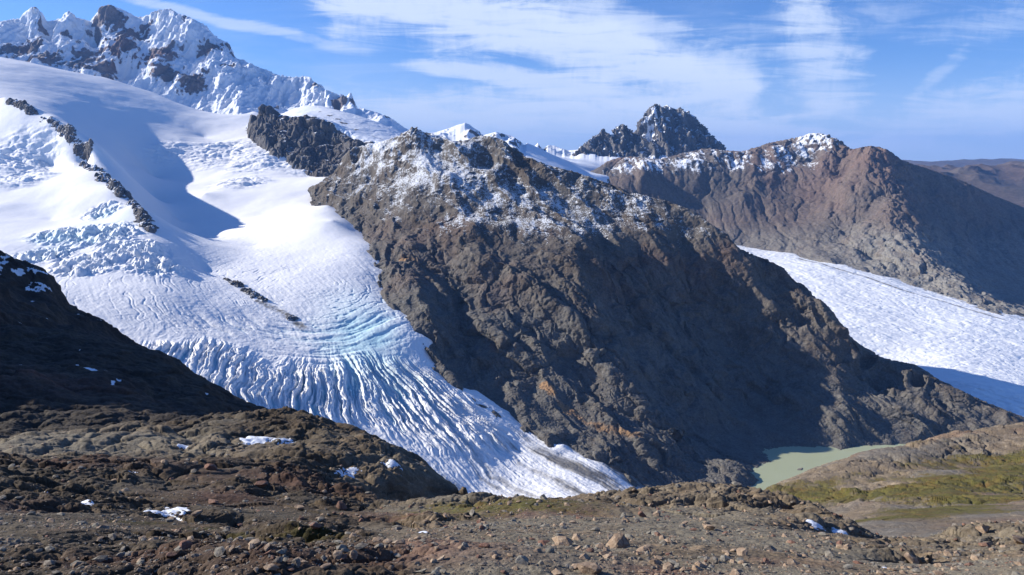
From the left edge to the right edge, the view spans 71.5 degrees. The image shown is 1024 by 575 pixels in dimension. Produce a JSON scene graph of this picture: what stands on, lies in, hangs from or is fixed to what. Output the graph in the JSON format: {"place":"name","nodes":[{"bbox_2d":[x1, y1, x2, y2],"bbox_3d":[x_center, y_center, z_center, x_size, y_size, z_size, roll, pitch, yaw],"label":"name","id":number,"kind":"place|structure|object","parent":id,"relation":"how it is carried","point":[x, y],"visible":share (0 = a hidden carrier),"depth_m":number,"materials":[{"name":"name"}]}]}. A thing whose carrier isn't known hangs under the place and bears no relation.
{"place":"outdoors","nodes":[
{"label":"outdoors","id":0,"kind":"place"},
{"bbox_2d":[0,250,141,345],"bbox_3d":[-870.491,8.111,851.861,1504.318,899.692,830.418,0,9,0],"label":"hill","id":1,"kind":"structure","parent":0,"point":[32,295],"depth_m":868.01,"materials":[{"name":"black stone"}]},
{"bbox_2d":[0,324,267,438],"bbox_3d":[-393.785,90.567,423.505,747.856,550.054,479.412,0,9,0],"label":"hill","id":2,"kind":"structure","parent":0,"point":[58,379],"depth_m":327.83,"materials":[{"name":"black stone"}]},
{"bbox_2d":[0,5,407,132],"bbox_3d":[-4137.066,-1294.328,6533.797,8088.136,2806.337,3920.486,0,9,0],"label":"mountain","id":3,"kind":"structure","parent":0,"point":[174,56],"depth_m":6458.41,"materials":[{"name":"white snow"}]},
{"bbox_2d":[0,57,644,498],"bbox_3d":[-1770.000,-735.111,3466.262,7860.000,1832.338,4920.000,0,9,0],"label":"glacier","id":4,"kind":"object","parent":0,"point":[216,197],"visible":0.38,"depth_m":1907.41,"materials":[{"name":"white ice"}]},
{"bbox_2d":[5,97,38,114],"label":"rock outcrop","id":5,"kind":"object","parent":4,"relation":"on","point":[29,109],"visible":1,"depth_m":2886.75,"materials":[{"name":"grey stone"}]},
{"bbox_2d":[40,116,93,161],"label":"rock outcrop","id":6,"kind":"object","parent":4,"relation":"on","point":[82,150],"visible":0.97,"depth_m":2736.78,"materials":[{"name":"grey stone"}]},
{"bbox_2d":[79,161,140,205],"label":"rock outcrop","id":7,"kind":"object","parent":4,"relation":"on","point":[118,189],"visible":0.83,"depth_m":2393.81,"materials":[{"name":"grey stone"}]},
{"bbox_2d":[132,205,158,233],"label":"rock outcrop","id":8,"kind":"object","parent":4,"relation":"on","point":[143,217],"visible":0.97,"depth_m":2151.14,"materials":[{"name":"grey stone"}]},
{"bbox_2d":[222,277,267,301],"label":"rock outcrop","id":9,"kind":"object","parent":4,"relation":"on","point":[246,291],"visible":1,"depth_m":1837.26,"materials":[{"name":"grey stone"}]},
{"bbox_2d":[286,315,298,320],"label":"rock outcrop","id":10,"kind":"object","parent":4,"relation":"on","point":[291,317],"visible":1,"depth_m":1735.12,"materials":[{"name":"grey stone"}]},
{"bbox_2d":[246,104,401,176],"bbox_3d":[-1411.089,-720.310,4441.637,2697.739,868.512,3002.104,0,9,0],"label":"cliff","id":11,"kind":"structure","parent":0,"point":[319,141],"depth_m":3626.69,"materials":[{"name":"grey stone"}]},
{"bbox_2d":[0,406,1023,574],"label":"ground","id":12,"kind":"structure","parent":0,"point":[312,434],"depth_m":41.00,"materials":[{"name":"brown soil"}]},
{"bbox_2d":[33,548,42,552],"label":"stone","id":13,"kind":"object","parent":12,"relation":"on","point":[37,550],"visible":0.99,"depth_m":16.66,"materials":[{"name":"grey stone"}]},
{"bbox_2d":[81,499,93,505],"bbox_3d":[-22.994,11.702,38.422,1.020,0.443,0.828,3,10,16],"label":"snow patch","id":14,"kind":"object","parent":12,"relation":"on","point":[87,503],"visible":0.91,"depth_m":38.42,"materials":[{"name":"white snow"}]},
{"bbox_2d":[115,552,124,556],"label":"stone","id":15,"kind":"object","parent":12,"relation":"on","point":[120,554],"visible":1,"depth_m":16.03,"materials":[{"name":"grey stone"}]},
{"bbox_2d":[161,459,167,464],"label":"boulder","id":16,"kind":"object","parent":12,"relation":"on","point":[164,461],"visible":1,"depth_m":67.23,"materials":[{"name":"beige stone"}]},
{"bbox_2d":[143,507,189,520],"bbox_3d":[-19.238,12.380,39.389,2.511,1.675,3.648,-3,10,-17],"label":"snow patch","id":17,"kind":"object","parent":12,"relation":"on","point":[173,510],"visible":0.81,"depth_m":39.37,"materials":[{"name":"white snow"}]},
{"bbox_2d":[166,552,176,556],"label":"stone","id":18,"kind":"object","parent":12,"relation":"on","point":[170,554],"visible":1,"depth_m":15.48,"materials":[{"name":"brown stone"}]},
{"bbox_2d":[177,444,187,448],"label":"snow patch","id":19,"kind":"object","parent":12,"relation":"on","point":[182,446],"visible":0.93,"depth_m":100.44,"materials":[{"name":"white snow"}]},
{"bbox_2d":[179,540,191,549],"bbox_3d":[-7.476,5.906,16.212,0.296,0.218,0.363,9,22,10],"label":"stone","id":20,"kind":"object","parent":12,"relation":"on","point":[185,544],"visible":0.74,"depth_m":16.19,"materials":[{"name":"brown stone"}]},
{"bbox_2d":[190,510,201,516],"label":"stone","id":21,"kind":"object","parent":12,"relation":"on","point":[196,513],"visible":1,"depth_m":38.28,"materials":[{"name":"stone"}]},
{"bbox_2d":[204,464,217,469],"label":"boulder","id":22,"kind":"object","parent":12,"relation":"on","point":[210,466],"visible":0.88,"depth_m":68.97,"materials":[{"name":"red stone"}]},
{"bbox_2d":[208,499,217,503],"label":"stone","id":23,"kind":"object","parent":12,"relation":"on","point":[212,501],"visible":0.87,"depth_m":51.06,"materials":[{"name":"brown stone"}]},
{"bbox_2d":[248,543,254,549],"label":"boulder","id":24,"kind":"object","parent":12,"relation":"on","point":[251,546],"visible":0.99,"depth_m":15.21,"materials":[{"name":"beige stone"}]},
{"bbox_2d":[238,436,275,444],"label":"snow patch","id":25,"kind":"object","parent":12,"relation":"on","point":[249,440],"visible":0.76,"depth_m":105.41,"materials":[{"name":"white snow"}]},
{"bbox_2d":[254,481,267,486],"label":"boulder","id":26,"kind":"object","parent":12,"relation":"on","point":[261,483],"visible":0.89,"depth_m":60.41,"materials":[{"name":"red stone"}]},
{"bbox_2d":[264,543,269,550],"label":"stone","id":27,"kind":"object","parent":12,"relation":"on","point":[267,546],"visible":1,"depth_m":14.96,"materials":[{"name":"beige stone"}]},
{"bbox_2d":[263,563,278,569],"bbox_3d":[-4.631,5.370,13.668,0.280,0.149,0.234,-7,12,-37],"label":"stone","id":28,"kind":"object","parent":12,"relation":"on","point":[271,566],"visible":1,"depth_m":13.59,"materials":[{"name":"beige stone"}]},
{"bbox_2d":[274,556,282,562],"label":"stone","id":29,"kind":"object","parent":12,"relation":"on","point":[278,559],"visible":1,"depth_m":13.98,"materials":[{"name":"grey stone"}]},
{"bbox_2d":[276,549,284,553],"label":"stone","id":30,"kind":"object","parent":12,"relation":"on","point":[280,551],"visible":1,"depth_m":14.87,"materials":[{"name":"grey stone"}]},
{"bbox_2d":[276,438,293,444],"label":"snow patch","id":31,"kind":"object","parent":12,"relation":"on","point":[284,439],"visible":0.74,"depth_m":106.32,"materials":[{"name":"white snow"}]},
{"bbox_2d":[286,566,294,571],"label":"stone","id":32,"kind":"object","parent":12,"relation":"on","point":[290,568],"visible":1,"depth_m":13.90,"materials":[{"name":"stone"}]},
{"bbox_2d":[292,558,300,567],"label":"stone","id":33,"kind":"object","parent":12,"relation":"on","point":[296,562],"visible":1,"depth_m":14.14,"materials":[{"name":"grey stone"}]},
{"bbox_2d":[295,505,303,509],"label":"stone","id":34,"kind":"object","parent":12,"relation":"on","point":[299,507],"visible":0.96,"depth_m":50.29,"materials":[{"name":"stone"}]},
{"bbox_2d":[310,522,321,528],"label":"boulder","id":35,"kind":"object","parent":12,"relation":"on","point":[314,525],"visible":1,"depth_m":24.67,"materials":[{"name":"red stone"}]},
{"bbox_2d":[321,563,331,568],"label":"stone","id":36,"kind":"object","parent":12,"relation":"on","point":[326,566],"visible":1,"depth_m":13.48,"materials":[{"name":"beige stone"}]},
{"bbox_2d":[336,501,346,510],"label":"boulder","id":37,"kind":"object","parent":12,"relation":"on","point":[341,505],"visible":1,"depth_m":52.15,"materials":[{"name":"red stone"}]},
{"bbox_2d":[340,554,347,559],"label":"stone","id":38,"kind":"object","parent":12,"relation":"on","point":[343,556],"visible":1,"depth_m":15.34,"materials":[{"name":"stone"}]},
{"bbox_2d":[341,548,349,552],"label":"stone","id":39,"kind":"object","parent":12,"relation":"on","point":[344,550],"visible":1,"depth_m":15.58,"materials":[{"name":"grey stone"}]},
{"bbox_2d":[334,467,361,477],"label":"snow patch","id":40,"kind":"object","parent":12,"relation":"on","point":[350,469],"visible":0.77,"depth_m":89.32,"materials":[{"name":"white snow"}]},
{"bbox_2d":[349,550,357,559],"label":"stone","id":41,"kind":"object","parent":12,"relation":"on","point":[353,554],"visible":1,"depth_m":15.39,"materials":[{"name":"grey stone"}]},
{"bbox_2d":[383,538,392,542],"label":"stone","id":42,"kind":"object","parent":12,"relation":"on","point":[389,540],"visible":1,"depth_m":16.88,"materials":[{"name":"beige stone"}]},
{"bbox_2d":[380,459,402,469],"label":"snow patch","id":43,"kind":"object","parent":12,"relation":"on","point":[391,462],"visible":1,"depth_m":93.77,"materials":[{"name":"white snow"}]},
{"bbox_2d":[393,553,401,557],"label":"stone","id":44,"kind":"object","parent":12,"relation":"on","point":[397,555],"visible":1,"depth_m":15.98,"materials":[{"name":"grey stone"}]},
{"bbox_2d":[414,569,426,573],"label":"stone","id":45,"kind":"object","parent":12,"relation":"on","point":[422,571],"visible":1,"depth_m":14.05,"materials":[{"name":"beige stone"}]},
{"bbox_2d":[478,543,489,547],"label":"stone","id":46,"kind":"object","parent":12,"relation":"on","point":[484,545],"visible":0.86,"depth_m":16.18,"materials":[{"name":"brown stone"}]},
{"bbox_2d":[515,555,528,564],"bbox_3d":[0.233,5.704,14.805,0.277,0.206,0.346,4,10,23],"label":"stone","id":47,"kind":"object","parent":12,"relation":"on","point":[521,559],"visible":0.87,"depth_m":14.75,"materials":[{"name":"grey stone"}]},
{"bbox_2d":[545,547,554,552],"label":"stone","id":48,"kind":"object","parent":12,"relation":"on","point":[549,549],"visible":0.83,"depth_m":16.22,"materials":[{"name":"grey stone"}]},
{"bbox_2d":[552,536,571,545],"bbox_3d":[1.426,7.347,20.289,0.605,0.441,0.470,1,9,3],"label":"boulder","id":49,"kind":"object","parent":12,"relation":"on","point":[566,541],"visible":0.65,"depth_m":20.26,"materials":[{"name":"beige stone"}]},
{"bbox_2d":[577,561,601,574],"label":"boulder","id":50,"kind":"object","parent":12,"relation":"on","point":[591,568],"visible":0.95,"depth_m":14.61,"materials":[{"name":"beige stone"}]},
{"bbox_2d":[586,548,594,552],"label":"stone","id":51,"kind":"object","parent":12,"relation":"on","point":[592,550],"visible":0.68,"depth_m":17.35,"materials":[{"name":"beige stone"}]},
{"bbox_2d":[602,553,611,558],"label":"stone","id":52,"kind":"object","parent":12,"relation":"on","point":[609,555],"visible":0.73,"depth_m":16.54,"materials":[{"name":"beige stone"}]},
{"bbox_2d":[606,533,629,547],"bbox_3d":[2.998,7.212,20.141,0.686,0.432,0.538,0,9,-2],"label":"boulder","id":53,"kind":"object","parent":12,"relation":"on","point":[618,540],"visible":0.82,"depth_m":20.03,"materials":[{"name":"beige stone"}]},
{"bbox_2d":[638,511,645,516],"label":"boulder","id":54,"kind":"object","parent":12,"relation":"on","point":[641,514],"visible":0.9,"depth_m":38.19,"materials":[{"name":"red stone"}]},
{"bbox_2d":[649,558,660,564],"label":"stone","id":55,"kind":"object","parent":12,"relation":"on","point":[655,561],"visible":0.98,"depth_m":16.22,"materials":[{"name":"stone"}]},
{"bbox_2d":[653,510,660,515],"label":"boulder","id":56,"kind":"object","parent":12,"relation":"on","point":[657,513],"visible":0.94,"depth_m":40.89,"materials":[{"name":"beige stone"}]},
{"bbox_2d":[654,555,663,559],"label":"stone","id":57,"kind":"object","parent":12,"relation":"on","point":[659,557],"visible":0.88,"depth_m":17.33,"materials":[{"name":"beige stone"}]},
{"bbox_2d":[663,563,672,570],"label":"stone","id":58,"kind":"object","parent":12,"relation":"on","point":[668,566],"visible":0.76,"depth_m":15.90,"materials":[{"name":"beige stone"}]},
{"bbox_2d":[692,564,700,570],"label":"stone","id":59,"kind":"object","parent":12,"relation":"on","point":[695,567],"visible":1,"depth_m":16.06,"materials":[{"name":"beige stone"}]},
{"bbox_2d":[695,561,705,567],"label":"stone","id":60,"kind":"object","parent":12,"relation":"on","point":[699,564],"visible":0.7,"depth_m":16.33,"materials":[{"name":"beige stone"}]},
{"bbox_2d":[702,523,714,530],"bbox_3d":[8.454,10.221,30.474,0.470,0.344,0.740,1,10,4],"label":"boulder","id":61,"kind":"object","parent":12,"relation":"on","point":[708,527],"visible":0.88,"depth_m":30.24,"materials":[{"name":"beige stone"}]},
{"bbox_2d":[708,556,717,563],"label":"stone","id":62,"kind":"object","parent":12,"relation":"on","point":[714,559],"visible":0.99,"depth_m":17.17,"materials":[{"name":"grey stone"}]},
{"bbox_2d":[732,481,742,487],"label":"boulder","id":63,"kind":"object","parent":12,"relation":"on","point":[736,484],"visible":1,"depth_m":61.34,"materials":[{"name":"grey stone"}]},
{"bbox_2d":[736,547,747,555],"bbox_3d":[6.122,7.061,18.966,0.307,0.185,0.305,6,11,32],"label":"stone","id":64,"kind":"object","parent":12,"relation":"on","point":[742,551],"visible":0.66,"depth_m":18.92,"materials":[{"name":"beige stone"}]},
{"bbox_2d":[763,558,770,563],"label":"stone","id":65,"kind":"object","parent":12,"relation":"on","point":[765,560],"visible":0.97,"depth_m":17.65,"materials":[{"name":"brown stone"}]},
{"bbox_2d":[787,559,797,564],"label":"stone","id":66,"kind":"object","parent":12,"relation":"on","point":[792,561],"visible":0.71,"depth_m":17.67,"materials":[{"name":"beige stone"}]},
{"bbox_2d":[806,519,825,530],"bbox_3d":[16.980,13.344,39.693,1.226,0.507,1.008,0,9,0],"label":"snow patch","id":67,"kind":"object","parent":12,"relation":"on","point":[815,525],"visible":0.98,"depth_m":39.62,"materials":[{"name":"white snow"}]},
{"bbox_2d":[832,527,847,534],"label":"snow patch","id":68,"kind":"object","parent":12,"relation":"on","point":[834,530],"visible":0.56,"depth_m":40.19,"materials":[{"name":"white snow"}]},
{"bbox_2d":[841,543,851,549],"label":"stone","id":69,"kind":"object","parent":12,"relation":"on","point":[848,546],"visible":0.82,"depth_m":26.05,"materials":[{"name":"beige stone"}]},
{"bbox_2d":[843,564,852,568],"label":"stone","id":70,"kind":"object","parent":12,"relation":"on","point":[848,566],"visible":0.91,"depth_m":17.86,"materials":[{"name":"grey stone"}]},
{"bbox_2d":[847,527,854,532],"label":"stone","id":71,"kind":"object","parent":12,"relation":"on","point":[852,529],"visible":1,"depth_m":40.90,"materials":[{"name":"grey stone"}]},
{"bbox_2d":[904,552,918,563],"bbox_3d":[14.223,9.654,25.287,0.526,0.224,0.566,11,27,-1],"label":"stone","id":72,"kind":"object","parent":12,"relation":"on","point":[910,558],"visible":0.9,"depth_m":25.22,"materials":[{"name":"beige stone"}]},
{"bbox_2d":[975,525,990,533],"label":"stone","id":73,"kind":"object","parent":12,"relation":"on","point":[983,529],"visible":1,"depth_m":51.37,"materials":[{"name":"beige stone"}]},
{"bbox_2d":[978,542,990,546],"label":"boulder","id":74,"kind":"object","parent":12,"relation":"on","point":[983,544],"visible":0.79,"depth_m":39.62,"materials":[{"name":"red stone"}]},
{"bbox_2d":[1012,535,1023,543],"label":"boulder","id":75,"kind":"object","parent":12,"relation":"on","point":[1017,539],"visible":0.94,"depth_m":44.23,"materials":[{"name":"beige stone"}]},
{"bbox_2d":[0,0,1023,160],"label":"sky","id":76,"kind":"structure","parent":0,"point":[914,80],"materials":[{"name":"blue"}]},
{"bbox_2d":[432,123,618,182],"bbox_3d":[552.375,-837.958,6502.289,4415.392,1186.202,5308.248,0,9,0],"label":"mountain","id":77,"kind":"structure","parent":0,"point":[582,164],"depth_m":5348.39,"materials":[{"name":"white snow"}]},
{"bbox_2d":[568,104,728,158],"bbox_3d":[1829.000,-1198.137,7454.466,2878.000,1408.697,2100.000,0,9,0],"label":"mountain","id":78,"kind":"structure","parent":0,"point":[665,131],"depth_m":7097.81,"materials":[{"name":"grey stone"}]},
{"bbox_2d":[308,127,1023,486],"bbox_3d":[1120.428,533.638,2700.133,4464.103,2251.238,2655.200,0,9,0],"label":"mountain","id":79,"kind":"structure","parent":0,"point":[646,341],"depth_m":1940.14,"materials":[{"name":"stone"}]},
{"bbox_2d":[591,133,1023,319],"bbox_3d":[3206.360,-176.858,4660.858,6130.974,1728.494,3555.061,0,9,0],"label":"mountain","id":80,"kind":"structure","parent":0,"point":[828,198],"depth_m":4665.45,"materials":[{"name":"brown stone"}]},
{"bbox_2d":[750,444,905,489],"bbox_3d":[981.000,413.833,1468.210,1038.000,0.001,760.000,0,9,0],"label":"lake","id":81,"kind":"structure","parent":0,"point":[785,463],"depth_m":1611.81,"materials":[{"name":"liquid"}]},
{"bbox_2d":[737,245,1023,416],"bbox_3d":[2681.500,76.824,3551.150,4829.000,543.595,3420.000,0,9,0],"label":"glacier","id":82,"kind":"object","parent":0,"point":[966,347],"visible":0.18,"depth_m":2860.66,"materials":[{"name":"white ice"}]},
{"bbox_2d":[764,422,1023,537],"bbox_3d":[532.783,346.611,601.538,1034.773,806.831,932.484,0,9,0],"label":"hill","id":83,"kind":"structure","parent":0,"point":[937,484],"depth_m":310.22,"materials":[{"name":"green plant"}]},
{"bbox_2d":[903,158,1023,166],"bbox_3d":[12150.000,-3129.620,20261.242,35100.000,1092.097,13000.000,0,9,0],"label":"hill","id":84,"kind":"structure","parent":0,"point":[965,162],"depth_m":18728.71,"materials":[{"name":"stone"}]},
{"bbox_2d":[915,161,1023,206],"bbox_3d":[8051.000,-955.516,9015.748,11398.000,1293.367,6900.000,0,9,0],"label":"hill","id":85,"kind":"structure","parent":0,"point":[1004,181],"depth_m":8196.26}
]}

